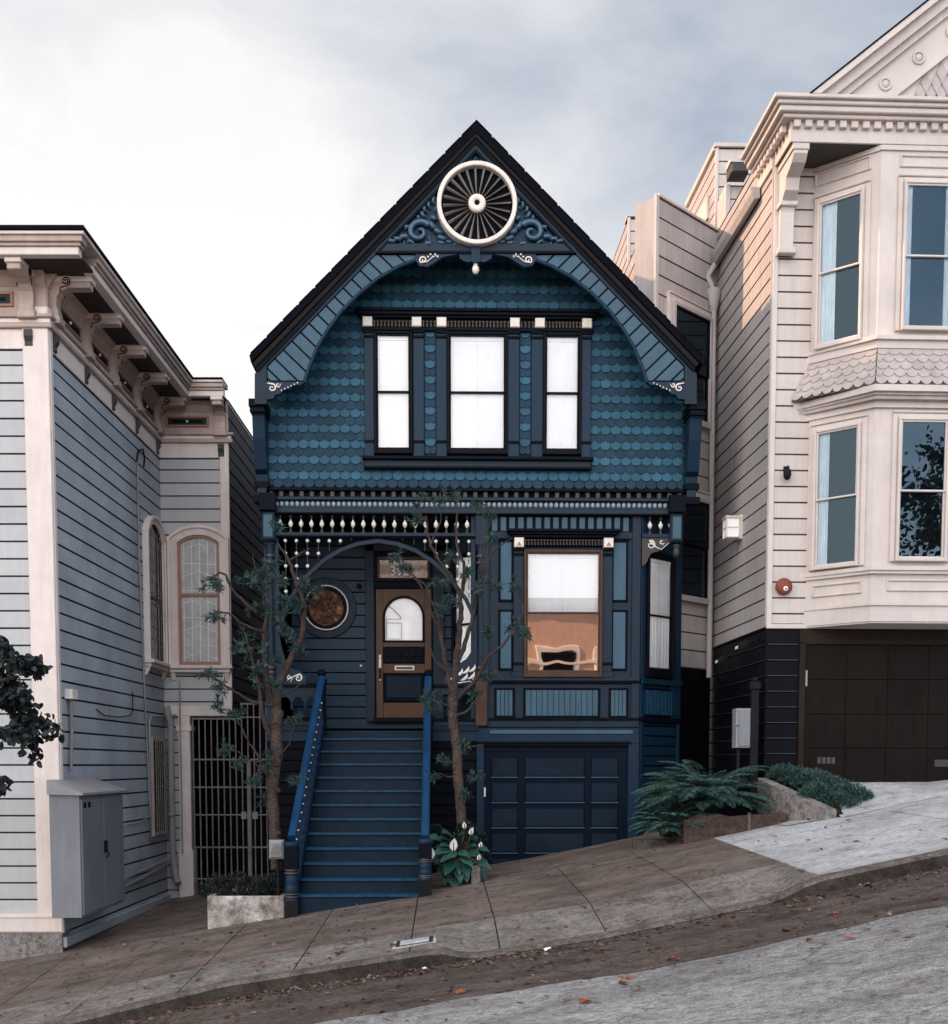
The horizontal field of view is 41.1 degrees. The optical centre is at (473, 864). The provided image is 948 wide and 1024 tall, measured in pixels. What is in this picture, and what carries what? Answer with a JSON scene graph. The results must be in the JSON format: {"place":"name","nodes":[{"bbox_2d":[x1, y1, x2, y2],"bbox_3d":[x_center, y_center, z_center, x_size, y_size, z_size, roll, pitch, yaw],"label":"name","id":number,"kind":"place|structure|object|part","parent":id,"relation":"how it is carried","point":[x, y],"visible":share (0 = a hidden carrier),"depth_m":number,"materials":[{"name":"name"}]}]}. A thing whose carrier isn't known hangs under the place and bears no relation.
{"place":"outdoors","nodes":[
{"label":"outdoors","id":0,"kind":"place"},
{"bbox_2d":[83,813,724,941],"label":"path","id":1,"kind":"structure","parent":0,"point":[170,914],"depth_m":18.11,"materials":[{"name":"grey concrete"}]},
{"bbox_2d":[283,669,433,917],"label":"front staircase","id":2,"kind":"structure","parent":1,"relation":"on","point":[359,831],"depth_m":17.07,"materials":[{"name":"blue paint"}]},
{"bbox_2d":[432,859,479,890],"bbox_3d":[-0.275,0.385,16.981,0.686,0.843,1.200,0,5,-1],"label":"flower bed","id":3,"kind":"object","parent":1,"relation":"on","point":[474,877],"visible":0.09,"depth_m":16.37,"materials":[{"name":"concrete"}]},
{"bbox_2d":[430,822,491,886],"bbox_3d":[-0.191,-0.089,16.439,0.845,0.961,0.532,0,5,-1],"label":"calla lily","id":4,"kind":"object","parent":3,"relation":"in","point":[453,868],"visible":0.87,"depth_m":16.38,"materials":[{"name":"green plant"}]},
{"bbox_2d":[430,820,491,862],"bbox_3d":[-0.193,-0.274,16.780,0.867,0.650,0.304,0,5,-1],"label":"shrub","id":5,"kind":"object","parent":3,"relation":"in","point":[436,828],"visible":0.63,"depth_m":16.74,"materials":[{"name":"green plant"}]},
{"bbox_2d":[387,480,533,838],"bbox_3d":[-0.184,-2.669,16.733,1.946,4.693,0.912,0,5,-1],"label":"street tree","id":6,"kind":"object","parent":1,"relation":"on","point":[456,762],"visible":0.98,"depth_m":16.70,"materials":[{"name":"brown plant"}]},
{"bbox_2d":[632,839,667,849],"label":"stub wall","id":7,"kind":"structure","parent":1,"relation":"on","point":[637,844],"depth_m":17.10,"materials":[{"name":"concrete"}]},
{"bbox_2d":[659,812,785,843],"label":"bed wall","id":8,"kind":"structure","parent":1,"relation":"on","point":[722,826],"depth_m":16.40,"materials":[{"name":"concrete"}]},
{"bbox_2d":[632,771,735,806],"bbox_3d":[2.844,-1.029,17.164,1.392,0.507,1.462,0,5,-1],"label":"fern","id":9,"kind":"object","parent":8,"relation":"on","point":[666,778],"visible":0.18,"depth_m":16.95,"materials":[{"name":"green plant"}]},
{"bbox_2d":[748,677,760,813],"bbox_3d":[3.773,-1.444,17.064,0.144,2.167,0.130,0,5,-1],"label":"fence post","id":10,"kind":"object","parent":8,"relation":"on","point":[754,687],"visible":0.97,"depth_m":17.00,"materials":[{"name":"black metal"}]},
{"bbox_2d":[732,708,750,815],"bbox_3d":[3.614,-1.177,17.140,0.218,1.866,0.272,0,5,-1],"label":"electric box","id":11,"kind":"object","parent":10,"relation":"attached to","point":[741,724],"visible":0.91,"depth_m":17.00,"materials":[{"name":"grey metal"}]},
{"bbox_2d":[738,710,750,745],"bbox_3d":[3.634,-1.837,17.002,0.161,0.488,0.025,0,5,-1],"label":"box door","id":12,"kind":"structure","parent":11,"relation":"in","point":[743,715],"depth_m":16.99,"materials":[{"name":"grey metal"}]},
{"bbox_2d":[0,0,925,439],"label":"sky","id":13,"kind":"structure","parent":0,"point":[223,157],"materials":[{"name":"white"}]},
{"bbox_2d":[0,795,947,1023],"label":"sidewalk","id":14,"kind":"structure","parent":0,"point":[531,903],"depth_m":13.59,"materials":[{"name":"grey concrete"}]},
{"bbox_2d":[0,635,64,796],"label":"broadleaf tree","id":15,"kind":"object","parent":14,"relation":"on","point":[25,725],"visible":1,"depth_m":12.19,"materials":[{"name":"green plant"}]},
{"bbox_2d":[207,889,285,928],"bbox_3d":[-2.897,0.733,16.491,0.972,0.750,1.000,0,5,-1],"label":"concrete planter","id":16,"kind":"object","parent":14,"relation":"on","point":[224,911],"visible":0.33,"depth_m":15.98,"materials":[{"name":"concrete"}]},
{"bbox_2d":[197,870,284,912],"bbox_3d":[-2.975,0.433,16.407,1.216,0.748,0.599,0,5,-1],"label":"planter shrub","id":17,"kind":"object","parent":16,"relation":"in","point":[267,887],"visible":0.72,"depth_m":16.31,"materials":[{"name":"green plant"}]},
{"bbox_2d":[193,519,325,870],"bbox_3d":[-2.779,-2.228,16.414,1.750,4.620,0.956,0,5,-1],"label":"street tree","id":18,"kind":"object","parent":14,"relation":"on","point":[274,761],"visible":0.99,"depth_m":16.35,"materials":[{"name":"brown plant"}]},
{"bbox_2d":[269,840,284,895],"bbox_3d":[-2.519,0.228,16.186,0.187,1.092,0.168,0,5,-1],"label":"meter box","id":19,"kind":"object","parent":14,"relation":"on","point":[276,849],"visible":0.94,"depth_m":16.09,"materials":[{"name":"grey metal"}]},
{"bbox_2d":[392,935,435,948],"bbox_3d":[-0.577,0.752,12.276,0.420,0.081,0.420,0,5,-1],"label":"utility cover","id":20,"kind":"object","parent":14,"relation":"on","point":[414,941],"visible":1,"depth_m":12.21,"materials":[{"name":"white metal"}]},
{"bbox_2d":[46,848,947,1023],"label":"kerb","id":21,"kind":"structure","parent":14,"relation":"on","point":[426,958],"depth_m":11.62,"materials":[{"name":"concrete"}]},
{"bbox_2d":[628,799,712,837],"bbox_3d":[2.578,-0.634,16.776,1.230,0.564,1.102,2,5,22],"label":"fern","id":22,"kind":"object","parent":14,"relation":"on","point":[664,823],"visible":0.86,"depth_m":16.62,"materials":[{"name":"green plant"}]},
{"bbox_2d":[632,760,780,815],"bbox_3d":[3.084,-1.016,16.765,1.984,0.762,1.955,0,5,-1],"label":"fern","id":23,"kind":"object","parent":14,"relation":"on","point":[712,799],"visible":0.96,"depth_m":16.54,"materials":[{"name":"green plant"}]},
{"bbox_2d":[757,778,836,820],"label":"sloping wall","id":24,"kind":"structure","parent":14,"relation":"on","point":[794,806],"depth_m":16.45,"materials":[{"name":"stone"}]},
{"bbox_2d":[773,780,842,813],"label":"bed soil","id":25,"kind":"structure","parent":14,"relation":"on","point":[839,809],"depth_m":16.65,"materials":[{"name":"brown soil"}]},
{"bbox_2d":[764,761,875,809],"bbox_3d":[4.464,-0.967,16.647,0.960,0.801,1.568,-4,6,-43],"label":"rosemary bush","id":26,"kind":"object","parent":25,"relation":"on","point":[824,787],"visible":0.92,"depth_m":16.40,"materials":[{"name":"green plant"}]},
{"bbox_2d":[311,905,947,1023],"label":"road","id":27,"kind":"structure","parent":0,"point":[873,975],"depth_m":8.40,"materials":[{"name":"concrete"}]},
{"bbox_2d":[125,867,947,1023],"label":"road gutter strip","id":28,"kind":"object","parent":27,"relation":"on","point":[639,955],"visible":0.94,"depth_m":10.53,"materials":[{"name":"brown concrete"}]},
{"bbox_2d":[455,989,464,993],"bbox_3d":[-0.104,0.984,9.853,0.066,0.029,0.099,2,5,19],"label":"fallen leaf","id":29,"kind":"object","parent":28,"relation":"on","point":[459,991],"visible":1,"depth_m":9.85,"materials":[{"name":"orange plant"}]},
{"bbox_2d":[0,814,947,1023],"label":"fallen leaves","id":30,"kind":"object","parent":28,"relation":"on","point":[421,973],"depth_m":11.36,"materials":[{"name":"brown plant"}]},
{"bbox_2d":[777,819,819,824],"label":"side path","id":31,"kind":"structure","parent":0,"point":[792,822],"depth_m":16.16,"materials":[{"name":"grey concrete"}]},
{"bbox_2d":[834,780,947,816],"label":"driveway","id":32,"kind":"structure","parent":0,"point":[889,794],"depth_m":16.27,"materials":[{"name":"grey concrete"}]},
{"bbox_3d":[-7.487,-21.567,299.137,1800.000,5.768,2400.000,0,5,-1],"label":"ground","id":33,"kind":"structure","parent":0,"visible":0},
{"bbox_2d":[0,225,265,961],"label":"grey house","id":34,"kind":"structure","parent":33,"relation":"on","point":[130,514],"depth_m":17.91,"materials":[{"name":"grey wood"}]},
{"bbox_2d":[46,778,126,917],"bbox_3d":[-4.992,-0.265,16.470,0.494,1.699,2.005,0,5,-1],"label":"utility cabinet","id":35,"kind":"object","parent":34,"relation":"attached to","point":[87,845],"visible":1,"depth_m":15.70,"materials":[{"name":"grey metal"}]},
{"bbox_3d":[-4.829,-0.160,16.473,0.030,1.429,1.824,0,5,0],"label":"door","id":36,"kind":"part","parent":35,"relation":"part of","materials":[{"name":"grey metal"}]},
{"bbox_2d":[142,515,170,679],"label":"window","id":37,"kind":"structure","parent":34,"relation":"in","point":[152,523],"depth_m":20.61,"materials":[{"name":"beige glass"}]},
{"bbox_2d":[151,736,167,836],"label":"barred window","id":38,"kind":"structure","parent":34,"relation":"in","point":[158,744],"depth_m":20.80,"materials":[{"name":"beige paint"}]},
{"bbox_2d":[167,524,233,680],"bbox_3d":[-4.604,-4.375,21.141,1.106,2.580,0.160,0,5,0],"label":"window","id":39,"kind":"structure","parent":34,"relation":"in","point":[195,551],"depth_m":21.17,"materials":[{"name":"white glass"}]},
{"bbox_2d":[192,703,267,886],"bbox_3d":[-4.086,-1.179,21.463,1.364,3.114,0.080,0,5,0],"label":"barred gate","id":40,"kind":"structure","parent":34,"relation":"attached to","point":[249,815],"depth_m":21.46,"materials":[{"name":"grey metal"}]},
{"bbox_2d":[248,120,705,888],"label":"blue house","id":41,"kind":"structure","parent":33,"relation":"on","point":[476,314],"depth_m":18.39,"materials":[{"name":"blue paint"}]},
{"bbox_2d":[296,577,356,638],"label":"round window","id":42,"kind":"structure","parent":41,"relation":"in","point":[328,609],"depth_m":19.97,"materials":[{"name":"brown glass"}]},
{"bbox_2d":[374,331,412,454],"bbox_3d":[-1.165,-6.805,18.244,0.554,1.719,0.110,0,5,-1],"label":"window","id":43,"kind":"structure","parent":41,"relation":"in","point":[393,377],"depth_m":18.26,"materials":[{"name":"white glass"}]},
{"bbox_2d":[377,557,429,578],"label":"transom window","id":44,"kind":"structure","parent":41,"relation":"in","point":[422,566],"depth_m":19.95,"materials":[{"name":"brown glass"}]},
{"bbox_2d":[376,589,431,717],"bbox_3d":[-1.111,-3.336,20.011,0.878,2.028,0.125,0,5,-1],"label":"front door","id":45,"kind":"structure","parent":41,"relation":"in","point":[403,625],"depth_m":20.03,"materials":[{"name":"brown wood"}]},
{"bbox_2d":[451,551,477,670],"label":"window","id":46,"kind":"structure","parent":41,"relation":"in","point":[454,613],"depth_m":18.90,"materials":[{"name":"white glass"}]},
{"bbox_2d":[447,331,507,455],"bbox_3d":[0.048,-6.807,18.274,0.879,1.719,0.110,0,5,-1],"label":"window","id":47,"kind":"structure","parent":41,"relation":"in","point":[477,362],"depth_m":18.30,"materials":[{"name":"white glass"}]},
{"bbox_2d":[484,746,627,864],"bbox_3d":[1.213,-0.494,18.916,2.141,2.544,0.280,0,5,-1],"label":"garage door","id":48,"kind":"structure","parent":41,"relation":"in","point":[539,800],"depth_m":18.80,"materials":[{"name":"blue paint"}]},
{"bbox_2d":[543,332,581,455],"bbox_3d":[1.276,-6.810,18.305,0.557,1.719,0.110,0,5,-1],"label":"window","id":49,"kind":"structure","parent":41,"relation":"in","point":[562,351],"depth_m":18.32,"materials":[{"name":"white glass"}]},
{"bbox_2d":[524,549,602,676],"bbox_3d":[1.305,-3.680,18.552,1.149,1.846,0.110,0,5,-1],"label":"window","id":50,"kind":"structure","parent":41,"relation":"in","point":[563,589],"depth_m":18.57,"materials":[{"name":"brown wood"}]},
{"bbox_2d":[645,553,675,678],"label":"window","id":51,"kind":"structure","parent":41,"relation":"in","point":[660,569],"depth_m":18.97,"materials":[{"name":"white glass"}]},
{"bbox_2d":[613,0,947,817],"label":"cream house","id":52,"kind":"structure","parent":33,"relation":"on","point":[787,272],"depth_m":16.97,"materials":[{"name":"beige paint"}]},
{"bbox_2d":[672,300,712,429],"bbox_3d":[3.326,-7.624,19.352,0.807,1.688,0.842,0,5,-1],"label":"window","id":53,"kind":"structure","parent":52,"relation":"in","point":[696,326],"depth_m":19.61,"materials":[{"name":"beige"}]},
{"bbox_2d":[682,498,710,605],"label":"window","id":54,"kind":"structure","parent":52,"relation":"in","point":[695,545],"depth_m":19.78,"materials":[{"name":"beige"}]},
{"bbox_2d":[715,652,735,663],"bbox_3d":[3.756,-3.089,18.856,0.285,0.170,0.184,0,5,-1],"label":"floodlight","id":55,"kind":"object","parent":52,"relation":"attached to","point":[722,658],"visible":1,"depth_m":18.77,"materials":[{"name":"black metal"}]},
{"bbox_2d":[722,515,742,539],"bbox_3d":[3.777,-4.928,18.474,0.265,0.340,0.245,0,5,-1],"label":"wall lantern","id":56,"kind":"object","parent":52,"relation":"attached to","point":[732,527],"depth_m":18.38,"materials":[{"name":"white glass"}]},
{"bbox_2d":[735,637,756,649],"bbox_3d":[3.814,-3.100,17.700,0.285,0.170,0.184,0,5,-1],"label":"floodlight","id":57,"kind":"object","parent":52,"relation":"attached to","point":[742,644],"visible":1,"depth_m":17.62,"materials":[{"name":"black metal"}]},
{"bbox_2d":[775,578,791,594],"bbox_3d":[4.199,-3.767,17.114,0.230,0.230,0.121,0,5,-1],"label":"alarm bell","id":58,"kind":"object","parent":52,"relation":"attached to","point":[783,586],"visible":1,"depth_m":17.08,"materials":[{"name":"red metal"}]},
{"bbox_2d":[783,465,790,479],"bbox_3d":[4.202,-5.262,16.979,0.110,0.200,0.155,0,5,-1],"label":"wall lamp","id":59,"kind":"object","parent":52,"relation":"attached to","point":[786,472],"visible":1,"depth_m":16.93,"materials":[{"name":"black metal"}]},
{"bbox_2d":[811,422,861,570],"bbox_3d":[4.814,-4.865,16.766,0.538,1.839,0.519,0,5,-1],"label":"window","id":60,"kind":"structure","parent":52,"relation":"in","point":[837,450],"depth_m":16.81,"materials":[{"name":"glass"}]},
{"bbox_2d":[814,187,865,350],"bbox_3d":[4.795,-7.778,16.554,0.533,1.897,0.514,0,5,-1],"label":"window","id":61,"kind":"structure","parent":52,"relation":"in","point":[840,218],"depth_m":16.59,"materials":[{"name":"glass"}]},
{"bbox_2d":[804,645,947,781],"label":"garage door","id":62,"kind":"structure","parent":52,"relation":"in","point":[874,713],"depth_m":17.36,"materials":[{"name":"brown paint"}]},
{"bbox_2d":[894,417,947,561],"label":"window","id":63,"kind":"structure","parent":52,"relation":"in","point":[921,521],"depth_m":16.48,"materials":[{"name":"glass"}]},
{"bbox_2d":[899,180,947,332],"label":"window","id":64,"kind":"structure","parent":52,"relation":"in","point":[924,266],"depth_m":16.25,"materials":[{"name":"glass"}]}
]}

